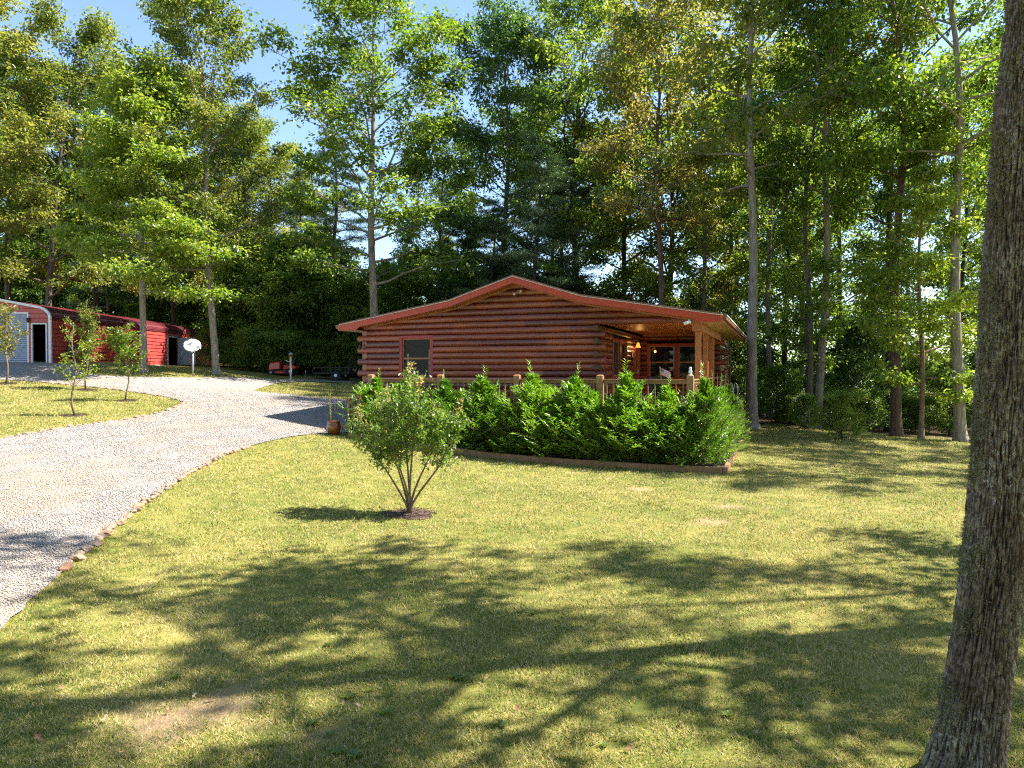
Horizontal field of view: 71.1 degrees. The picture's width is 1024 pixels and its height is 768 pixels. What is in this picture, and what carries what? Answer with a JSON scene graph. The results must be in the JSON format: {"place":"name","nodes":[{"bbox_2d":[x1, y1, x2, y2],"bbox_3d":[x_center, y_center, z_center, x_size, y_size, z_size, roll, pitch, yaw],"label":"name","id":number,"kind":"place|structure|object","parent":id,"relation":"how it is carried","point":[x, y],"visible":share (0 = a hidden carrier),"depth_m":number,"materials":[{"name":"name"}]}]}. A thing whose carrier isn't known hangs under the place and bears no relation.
{"place":"outdoors","nodes":[
{"label":"outdoors","id":0,"kind":"place"},
{"bbox_2d":[0,0,1003,392],"label":"sky","id":1,"kind":"structure","parent":0,"point":[124,13],"materials":[{"name":"blue"}]},
{"bbox_2d":[0,361,1023,767],"bbox_3d":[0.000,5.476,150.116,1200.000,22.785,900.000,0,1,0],"label":"ground","id":2,"kind":"structure","parent":0,"point":[8,669],"depth_m":7.95,"materials":[{"name":"green plant"}]},
{"bbox_2d":[0,382,16,384],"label":"mulch ring","id":3,"kind":"object","parent":2,"relation":"on","point":[2,383],"visible":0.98,"depth_m":30.99,"materials":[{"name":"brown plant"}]},
{"bbox_2d":[0,298,32,382],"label":"sapling","id":4,"kind":"object","parent":3,"relation":"on","point":[6,335],"visible":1,"depth_m":31.04,"materials":[{"name":"green plant"}]},
{"bbox_2d":[2,249,70,306],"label":"understory tree","id":5,"kind":"object","parent":2,"relation":"on","point":[27,293],"visible":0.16,"depth_m":61.47,"materials":[{"name":"green plant"}]},
{"bbox_2d":[0,51,88,300],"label":"tree","id":6,"kind":"object","parent":2,"relation":"on","point":[35,236],"visible":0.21,"depth_m":49.35,"materials":[{"name":"green plant"}]},
{"bbox_2d":[0,0,95,273],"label":"tree","id":7,"kind":"object","parent":2,"relation":"on","point":[24,42],"visible":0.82,"depth_m":43.24,"materials":[{"name":"green plant"}]},
{"bbox_2d":[59,413,87,416],"bbox_3d":[-14.668,1.037,24.012,0.873,0.090,0.852,0,1,0],"label":"mulch ring","id":8,"kind":"object","parent":2,"relation":"on","point":[76,415],"visible":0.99,"depth_m":23.97,"materials":[{"name":"brown soil"}]},
{"bbox_2d":[51,324,101,414],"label":"sapling","id":9,"kind":"object","parent":8,"relation":"on","point":[81,376],"visible":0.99,"depth_m":24.01,"materials":[{"name":"green plant"}]},
{"bbox_2d":[1,62,162,312],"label":"tree","id":10,"kind":"object","parent":2,"relation":"on","point":[68,175],"visible":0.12,"depth_m":49.42,"materials":[{"name":"green plant"}]},
{"bbox_2d":[0,0,169,360],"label":"tree","id":11,"kind":"object","parent":2,"relation":"on","point":[93,32],"visible":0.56,"depth_m":45.02,"materials":[{"name":"green plant"}]},
{"bbox_2d":[76,388,96,390],"bbox_3d":[-18.359,0.235,30.976,0.894,0.124,0.821,0,1,0],"label":"mulch ring","id":12,"kind":"object","parent":2,"relation":"on","point":[93,389],"visible":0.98,"depth_m":30.92,"materials":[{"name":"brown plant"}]},
{"bbox_2d":[62,303,111,389],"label":"sapling","id":13,"kind":"object","parent":12,"relation":"on","point":[88,318],"visible":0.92,"depth_m":30.89,"materials":[{"name":"green plant"}]},
{"bbox_2d":[0,299,210,365],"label":"garage","id":14,"kind":"structure","parent":2,"relation":"on","point":[159,336],"depth_m":42.69,"materials":[{"name":"red metal"}]},
{"bbox_2d":[0,314,26,362],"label":"roll up door","id":15,"kind":"structure","parent":14,"relation":"in","point":[20,354],"depth_m":37.96,"materials":[{"name":"white metal"}]},
{"bbox_2d":[60,170,153,318],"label":"pine tree","id":16,"kind":"object","parent":2,"relation":"on","point":[83,291],"visible":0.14,"depth_m":59.67,"materials":[{"name":"green plant"}]},
{"bbox_2d":[115,399,137,401],"bbox_3d":[-15.299,0.643,28.479,0.854,0.090,0.850,0,1,0],"label":"mulch ring","id":17,"kind":"object","parent":2,"relation":"on","point":[132,400],"visible":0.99,"depth_m":28.36,"materials":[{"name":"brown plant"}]},
{"bbox_2d":[104,319,149,399],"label":"sapling","id":18,"kind":"object","parent":17,"relation":"on","point":[123,349],"visible":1,"depth_m":28.36,"materials":[{"name":"green plant"}]},
{"bbox_2d":[101,262,184,322],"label":"understory tree","id":19,"kind":"object","parent":2,"relation":"on","point":[126,306],"visible":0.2,"depth_m":59.96,"materials":[{"name":"green plant"}]},
{"bbox_2d":[27,45,265,372],"bbox_3d":[-18.735,-8.609,37.570,10.891,16.140,9.794,1,1,44],"label":"tree","id":20,"kind":"object","parent":2,"relation":"on","point":[154,216],"visible":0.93,"depth_m":35.64,"materials":[{"name":"green plant"}]},
{"bbox_2d":[61,55,255,364],"bbox_3d":[-27.093,-13.240,55.647,13.063,23.593,12.226,0,1,7],"label":"tree","id":21,"kind":"object","parent":2,"relation":"on","point":[219,188],"visible":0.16,"depth_m":55.45,"materials":[{"name":"green plant"}]},
{"bbox_2d":[0,362,366,629],"bbox_3d":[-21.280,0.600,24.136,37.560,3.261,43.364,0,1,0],"label":"gravel drive","id":22,"kind":"structure","parent":2,"relation":"on","point":[249,385],"depth_m":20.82,"materials":[{"name":"grey gravel"}]},
{"bbox_2d":[103,0,294,375],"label":"tree","id":23,"kind":"object","parent":2,"relation":"on","point":[167,12],"visible":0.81,"depth_m":38.13,"materials":[{"name":"green plant"}]},
{"bbox_2d":[195,296,244,366],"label":"understory tree","id":24,"kind":"object","parent":2,"relation":"on","point":[218,307],"visible":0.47,"depth_m":51.85,"materials":[{"name":"green plant"}]},
{"bbox_2d":[189,259,260,364],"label":"understory tree","id":25,"kind":"object","parent":2,"relation":"on","point":[228,273],"visible":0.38,"depth_m":52.24,"materials":[{"name":"green plant"}]},
{"bbox_2d":[166,123,296,309],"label":"tree","id":26,"kind":"object","parent":2,"relation":"on","point":[190,273],"visible":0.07,"depth_m":61.28,"materials":[{"name":"green plant"}]},
{"bbox_2d":[219,269,273,363],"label":"understory tree","id":27,"kind":"object","parent":2,"relation":"on","point":[243,289],"visible":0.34,"depth_m":51.46,"materials":[{"name":"green plant"}]},
{"bbox_2d":[177,91,321,283],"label":"tree","id":28,"kind":"object","parent":2,"relation":"on","point":[263,126],"visible":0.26,"depth_m":58.40,"materials":[{"name":"green plant"}]},
{"bbox_2d":[223,324,276,370],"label":"bush","id":29,"kind":"object","parent":2,"relation":"on","point":[252,332],"visible":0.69,"depth_m":47.13,"materials":[{"name":"green plant"}]},
{"bbox_2d":[233,333,292,371],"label":"bush","id":30,"kind":"object","parent":2,"relation":"on","point":[258,344],"visible":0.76,"depth_m":46.91,"materials":[{"name":"green plant"}]},
{"bbox_2d":[239,270,309,355],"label":"understory tree","id":31,"kind":"object","parent":2,"relation":"on","point":[270,285],"visible":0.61,"depth_m":49.23,"materials":[{"name":"green plant"}]},
{"bbox_2d":[234,233,317,369],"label":"understory tree","id":32,"kind":"object","parent":2,"relation":"on","point":[276,252],"visible":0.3,"depth_m":52.61,"materials":[{"name":"green plant"}]},
{"bbox_2d":[248,327,307,369],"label":"bush","id":33,"kind":"object","parent":2,"relation":"on","point":[285,338],"visible":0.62,"depth_m":47.11,"materials":[{"name":"green plant"}]},
{"bbox_2d":[193,120,364,287],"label":"tree","id":34,"kind":"object","parent":2,"relation":"on","point":[284,229],"visible":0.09,"depth_m":64.58,"materials":[{"name":"green plant"}]},
{"bbox_2d":[278,160,316,368],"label":"pine tree","id":35,"kind":"object","parent":2,"relation":"on","point":[291,221],"visible":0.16,"depth_m":57.59,"materials":[{"name":"green plant"}]},
{"bbox_2d":[282,336,327,374],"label":"bush","id":36,"kind":"object","parent":2,"relation":"on","point":[298,348],"visible":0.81,"depth_m":47.44,"materials":[{"name":"green plant"}]},
{"bbox_2d":[261,260,361,373],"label":"understory tree","id":37,"kind":"object","parent":2,"relation":"on","point":[309,288],"visible":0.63,"depth_m":49.12,"materials":[{"name":"green plant"}]},
{"bbox_2d":[275,126,381,305],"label":"pine tree","id":38,"kind":"object","parent":2,"relation":"on","point":[326,227],"visible":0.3,"depth_m":53.01,"materials":[{"name":"green plant"}]},
{"bbox_2d":[304,255,381,369],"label":"understory tree","id":39,"kind":"object","parent":2,"relation":"on","point":[342,263],"visible":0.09,"depth_m":51.83,"materials":[{"name":"green plant"}]},
{"bbox_2d":[314,278,387,376],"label":"understory tree","id":40,"kind":"object","parent":2,"relation":"on","point":[350,289],"visible":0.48,"depth_m":49.56,"materials":[{"name":"green plant"}]},
{"bbox_2d":[240,0,492,316],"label":"tree","id":41,"kind":"object","parent":2,"relation":"on","point":[431,130],"visible":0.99,"depth_m":43.33,"materials":[{"name":"green plant"}]},
{"bbox_2d":[382,507,436,518],"bbox_3d":[-1.918,2.419,13.428,1.064,0.062,1.007,0,1,0],"label":"mulch ring","id":42,"kind":"object","parent":2,"relation":"on","point":[416,513],"visible":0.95,"depth_m":13.37,"materials":[{"name":"brown wood"}]},
{"bbox_2d":[345,361,473,512],"bbox_3d":[-1.911,1.005,13.446,2.448,2.902,1.605,0,1,0],"label":"crape myrtle","id":43,"kind":"object","parent":42,"relation":"on","point":[394,445],"visible":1,"depth_m":13.33,"materials":[{"name":"green plant"}]},
{"bbox_2d":[377,252,450,311],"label":"understory tree","id":44,"kind":"object","parent":2,"relation":"on","point":[419,287],"visible":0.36,"depth_m":52.96,"materials":[{"name":"green plant"}]},
{"bbox_2d":[374,105,495,303],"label":"tree","id":45,"kind":"object","parent":2,"relation":"on","point":[437,191],"visible":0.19,"depth_m":58.60,"materials":[{"name":"green plant"}]},
{"bbox_2d":[426,222,484,302],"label":"pine tree","id":46,"kind":"object","parent":2,"relation":"on","point":[464,242],"visible":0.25,"depth_m":49.52,"materials":[{"name":"green plant"}]},
{"bbox_2d":[452,197,522,293],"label":"pine tree","id":47,"kind":"object","parent":2,"relation":"on","point":[494,247],"visible":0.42,"depth_m":45.49,"materials":[{"name":"green plant"}]},
{"bbox_2d":[1,233,974,423],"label":"distant woodland","id":48,"kind":"object","parent":2,"relation":"on","point":[792,356],"visible":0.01,"depth_m":77.33,"materials":[{"name":"green plant"}]},
{"bbox_2d":[399,0,584,293],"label":"tree","id":49,"kind":"object","parent":2,"relation":"on","point":[497,43],"visible":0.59,"depth_m":47.77,"materials":[{"name":"green plant"}]},
{"bbox_2d":[477,129,592,292],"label":"pine tree","id":50,"kind":"object","parent":2,"relation":"on","point":[544,229],"visible":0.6,"depth_m":43.52,"materials":[{"name":"green plant"}]},
{"bbox_2d":[348,432,721,473],"bbox_3d":[0.170,1.962,21.090,11.582,0.786,0.120,0,1,20],"label":"bed edging","id":51,"kind":"object","parent":2,"relation":"on","point":[614,464],"visible":0.67,"depth_m":20.33,"materials":[{"name":"brown wood"}]},
{"bbox_2d":[335,275,746,463],"bbox_3d":[2.232,-0.628,29.952,13.800,6.231,15.970,0,1,20],"label":"log cabin","id":52,"kind":"object","parent":2,"relation":"on","point":[553,335],"visible":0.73,"depth_m":24.67,"materials":[{"name":"brown wood"}]},
{"bbox_2d":[399,335,433,378],"bbox_3d":[-3.418,-0.917,25.770,1.350,1.650,0.137,0,1,20],"label":"window","id":53,"kind":"structure","parent":52,"relation":"in","point":[418,349],"depth_m":25.77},
{"bbox_2d":[611,337,626,378],"bbox_3d":[3.973,-0.942,26.668,0.137,1.470,2.600,0,1,20],"label":"window","id":54,"kind":"structure","parent":52,"relation":"in","point":[619,346],"depth_m":26.58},
{"bbox_2d":[647,343,702,378],"bbox_3d":[7.001,-0.922,30.431,2.530,1.600,0.137,0,1,20],"label":"window","id":55,"kind":"structure","parent":52,"relation":"in","point":[676,358],"depth_m":30.50,"materials":[{"name":"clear glass"}]},
{"bbox_2d":[365,432,738,470],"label":"bed soil","id":56,"kind":"structure","parent":2,"relation":"on","point":[703,461],"depth_m":21.53,"materials":[{"name":"brown soil"}]},
{"bbox_2d":[338,368,409,433],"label":"hedge plant","id":57,"kind":"object","parent":56,"relation":"on","point":[376,383],"visible":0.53,"depth_m":23.37,"materials":[{"name":"green plant"}]},
{"bbox_2d":[401,370,475,443],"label":"hedge plant","id":58,"kind":"object","parent":56,"relation":"on","point":[444,394],"visible":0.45,"depth_m":22.46,"materials":[{"name":"green plant"}]},
{"bbox_2d":[430,388,486,448],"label":"hedge plant","id":59,"kind":"object","parent":56,"relation":"on","point":[459,418],"visible":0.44,"depth_m":21.92,"materials":[{"name":"green plant"}]},
{"bbox_2d":[442,366,526,451],"bbox_3d":[-0.853,0.746,22.072,2.981,2.724,2.655,0,1,3],"label":"hedge plant","id":60,"kind":"object","parent":56,"relation":"on","point":[483,393],"visible":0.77,"depth_m":21.83,"materials":[{"name":"green plant"}]},
{"bbox_2d":[480,389,528,453],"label":"hedge plant","id":61,"kind":"object","parent":56,"relation":"on","point":[501,411],"visible":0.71,"depth_m":21.32,"materials":[{"name":"green plant"}]},
{"bbox_2d":[493,359,575,454],"bbox_3d":[0.784,0.723,21.725,3.009,2.974,3.005,0,1,-19],"label":"hedge plant","id":62,"kind":"object","parent":56,"relation":"on","point":[530,396],"visible":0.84,"depth_m":21.16,"materials":[{"name":"green plant"}]},
{"bbox_2d":[514,390,578,457],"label":"hedge plant","id":63,"kind":"object","parent":56,"relation":"on","point":[551,407],"visible":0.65,"depth_m":20.86,"materials":[{"name":"green plant"}]},
{"bbox_2d":[523,361,621,458],"bbox_3d":[1.887,0.782,21.199,3.086,2.953,2.663,3,-1,-4],"label":"hedge plant","id":64,"kind":"object","parent":56,"relation":"on","point":[574,396],"visible":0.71,"depth_m":20.86,"materials":[{"name":"green plant"}]},
{"bbox_2d":[555,391,628,462],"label":"hedge plant","id":65,"kind":"object","parent":56,"relation":"on","point":[591,424],"visible":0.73,"depth_m":20.48,"materials":[{"name":"green plant"}]},
{"bbox_2d":[577,359,672,461],"bbox_3d":[3.185,0.769,20.753,2.805,3.048,3.678,1,2,-23],"label":"hedge plant","id":66,"kind":"object","parent":56,"relation":"on","point":[624,398],"visible":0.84,"depth_m":20.24,"materials":[{"name":"green plant"}]},
{"bbox_2d":[603,392,680,463],"bbox_3d":[3.678,1.267,20.311,2.171,2.093,2.060,0,1,13],"label":"hedge plant","id":67,"kind":"object","parent":56,"relation":"on","point":[648,414],"visible":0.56,"depth_m":19.90,"materials":[{"name":"green plant"}]},
{"bbox_2d":[625,374,710,464],"bbox_3d":[4.459,1.009,20.325,2.550,2.620,2.865,0,1,18],"label":"hedge plant","id":68,"kind":"object","parent":56,"relation":"on","point":[667,401],"visible":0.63,"depth_m":19.89,"materials":[{"name":"green plant"}]},
{"bbox_2d":[653,394,712,466],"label":"hedge plant","id":69,"kind":"object","parent":56,"relation":"on","point":[684,416],"visible":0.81,"depth_m":19.51,"materials":[{"name":"green plant"}]},
{"bbox_2d":[665,364,745,465],"bbox_3d":[5.226,0.857,20.005,2.193,2.952,2.173,0,1,-4],"label":"hedge plant","id":70,"kind":"object","parent":56,"relation":"on","point":[705,403],"visible":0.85,"depth_m":19.65,"materials":[{"name":"green plant"}]},
{"bbox_2d":[514,157,611,296],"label":"pine tree","id":71,"kind":"object","parent":2,"relation":"on","point":[576,258],"visible":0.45,"depth_m":45.06,"materials":[{"name":"green plant"}]},
{"bbox_2d":[472,71,660,295],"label":"tree","id":72,"kind":"object","parent":2,"relation":"on","point":[545,134],"visible":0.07,"depth_m":58.32,"materials":[{"name":"green plant"}]},
{"bbox_2d":[442,0,697,301],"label":"tree","id":73,"kind":"object","parent":2,"relation":"on","point":[566,23],"visible":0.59,"depth_m":46.99,"materials":[{"name":"green plant"}]},
{"bbox_2d":[530,4,685,303],"bbox_3d":[7.440,-12.408,50.242,9.438,27.627,10.511,1,1,39],"label":"tree","id":74,"kind":"object","parent":2,"relation":"on","point":[623,271],"visible":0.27,"depth_m":50.35,"materials":[{"name":"green plant"}]},
{"bbox_2d":[571,0,733,304],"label":"tree","id":75,"kind":"object","parent":2,"relation":"on","point":[622,205],"visible":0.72,"depth_m":40.84,"materials":[{"name":"green plant"}]},
{"bbox_2d":[560,0,768,312],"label":"tree","id":76,"kind":"object","parent":2,"relation":"on","point":[673,243],"visible":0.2,"depth_m":49.22,"materials":[{"name":"green plant"}]},
{"bbox_2d":[646,22,748,323],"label":"tree","id":77,"kind":"object","parent":2,"relation":"on","point":[697,282],"visible":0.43,"depth_m":46.54,"materials":[{"name":"green plant"}]},
{"bbox_2d":[674,63,781,382],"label":"tree","id":78,"kind":"object","parent":2,"relation":"on","point":[739,371],"visible":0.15,"depth_m":51.59,"materials":[{"name":"green plant"}]},
{"bbox_2d":[640,85,850,409],"bbox_3d":[19.250,-11.410,60.573,15.819,27.655,17.999,0,1,3],"label":"tree","id":79,"kind":"object","parent":2,"relation":"on","point":[760,317],"visible":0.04,"depth_m":58.09,"materials":[{"name":"green plant"}]},
{"bbox_2d":[730,325,773,412],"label":"understory tree","id":80,"kind":"object","parent":2,"relation":"on","point":[740,391],"visible":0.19,"depth_m":55.02,"materials":[{"name":"green plant"}]},
{"bbox_2d":[575,0,944,429],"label":"tree","id":81,"kind":"object","parent":2,"relation":"on","point":[748,13],"visible":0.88,"depth_m":34.54,"materials":[{"name":"green plant"}]},
{"bbox_2d":[701,1,843,419],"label":"tree","id":82,"kind":"object","parent":2,"relation":"on","point":[764,292],"visible":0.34,"depth_m":41.83,"materials":[{"name":"green plant"}]},
{"bbox_2d":[744,358,806,424],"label":"bush","id":83,"kind":"object","parent":2,"relation":"on","point":[773,373],"visible":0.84,"depth_m":38.16,"materials":[{"name":"green plant"}]},
{"bbox_2d":[728,34,835,418],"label":"tree","id":84,"kind":"object","parent":2,"relation":"on","point":[785,360],"visible":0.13,"depth_m":45.85,"materials":[{"name":"green plant"}]},
{"bbox_2d":[743,27,852,376],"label":"tree","id":85,"kind":"object","parent":2,"relation":"on","point":[786,329],"visible":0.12,"depth_m":43.53,"materials":[{"name":"green plant"}]},
{"bbox_2d":[784,389,826,429],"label":"shrub","id":86,"kind":"object","parent":2,"relation":"on","point":[805,399],"visible":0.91,"depth_m":34.93,"materials":[{"name":"green plant"}]},
{"bbox_2d":[718,93,902,389],"bbox_3d":[24.833,-10.950,60.503,14.784,27.717,11.988,1,1,43],"label":"tree","id":87,"kind":"object","parent":2,"relation":"on","point":[848,312],"visible":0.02,"depth_m":60.11,"materials":[{"name":"green plant"}]},
{"bbox_2d":[744,4,909,428],"bbox_3d":[15.694,-8.524,35.578,6.705,21.732,7.467,-1,1,-37],"label":"tree","id":88,"kind":"object","parent":2,"relation":"on","point":[815,302],"visible":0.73,"depth_m":35.82,"materials":[{"name":"green plant"}]},
{"bbox_2d":[799,385,876,439],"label":"shrub","id":89,"kind":"object","parent":2,"relation":"on","point":[842,397],"visible":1,"depth_m":29.37,"materials":[{"name":"green plant"}]},
{"bbox_2d":[712,0,968,428],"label":"tree","id":90,"kind":"object","parent":2,"relation":"on","point":[781,175],"visible":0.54,"depth_m":35.36,"materials":[{"name":"green plant"}]},
{"bbox_2d":[781,92,922,387],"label":"tree","id":91,"kind":"object","parent":2,"relation":"on","point":[853,261],"visible":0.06,"depth_m":51.56,"materials":[{"name":"green plant"}]},
{"bbox_2d":[831,380,890,431],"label":"bush","id":92,"kind":"object","parent":2,"relation":"on","point":[870,390],"visible":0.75,"depth_m":35.36,"materials":[{"name":"green plant"}]},
{"bbox_2d":[815,315,926,424],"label":"understory tree","id":93,"kind":"object","parent":2,"relation":"on","point":[854,345],"visible":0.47,"depth_m":41.91,"materials":[{"name":"green plant"}]},
{"bbox_2d":[808,55,944,402],"bbox_3d":[24.596,-9.537,48.980,7.291,24.712,8.120,-1,1,-28],"label":"tree","id":94,"kind":"object","parent":2,"relation":"on","point":[860,230],"visible":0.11,"depth_m":48.13,"materials":[{"name":"green plant"}]},
{"bbox_2d":[767,0,1005,436],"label":"tree","id":95,"kind":"object","parent":2,"relation":"on","point":[845,170],"visible":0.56,"depth_m":31.29,"materials":[{"name":"green plant"}]},
{"bbox_2d":[789,0,989,430],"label":"tree","id":96,"kind":"object","parent":2,"relation":"on","point":[890,195],"visible":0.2,"depth_m":36.76,"materials":[{"name":"green plant"}]},
{"bbox_2d":[810,0,1003,441],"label":"tree","id":97,"kind":"object","parent":2,"relation":"on","point":[960,432],"visible":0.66,"depth_m":30.22,"materials":[{"name":"green plant"}]},
{"bbox_2d":[848,111,967,386],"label":"tree","id":98,"kind":"object","parent":2,"relation":"on","point":[878,228],"visible":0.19,"depth_m":39.16,"materials":[{"name":"green plant"}]},
{"bbox_2d":[841,90,984,439],"bbox_3d":[17.992,-5.094,31.228,6.362,15.104,6.927,1,1,41],"label":"tree","id":99,"kind":"object","parent":2,"relation":"on","point":[931,201],"visible":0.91,"depth_m":30.41,"materials":[{"name":"green plant"}]},
{"bbox_2d":[902,395,943,432],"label":"bush","id":100,"kind":"object","parent":2,"relation":"on","point":[910,405],"visible":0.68,"depth_m":35.65,"materials":[{"name":"green plant"}]},
{"bbox_2d":[907,363,974,435],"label":"bush","id":101,"kind":"object","parent":2,"relation":"on","point":[948,410],"visible":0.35,"depth_m":35.51,"materials":[{"name":"green plant"}]},
{"bbox_2d":[896,35,994,324],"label":"tree","id":102,"kind":"object","parent":2,"relation":"on","point":[966,251],"visible":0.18,"depth_m":42.06,"materials":[{"name":"green plant"}]},
{"bbox_2d":[907,77,989,423],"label":"tree","id":103,"kind":"object","parent":2,"relation":"on","point":[969,347],"visible":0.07,"depth_m":53.59,"materials":[{"name":"green plant"}]},
{"bbox_2d":[917,0,1023,767],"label":"tree","id":104,"kind":"object","parent":2,"relation":"on","point":[970,728],"visible":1,"depth_m":4.56,"materials":[{"name":"brown plant"}]},
{"bbox_2d":[950,0,1005,319],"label":"tree","id":105,"kind":"object","parent":2,"relation":"on","point":[998,31],"visible":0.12,"depth_m":37.28,"materials":[{"name":"green plant"}]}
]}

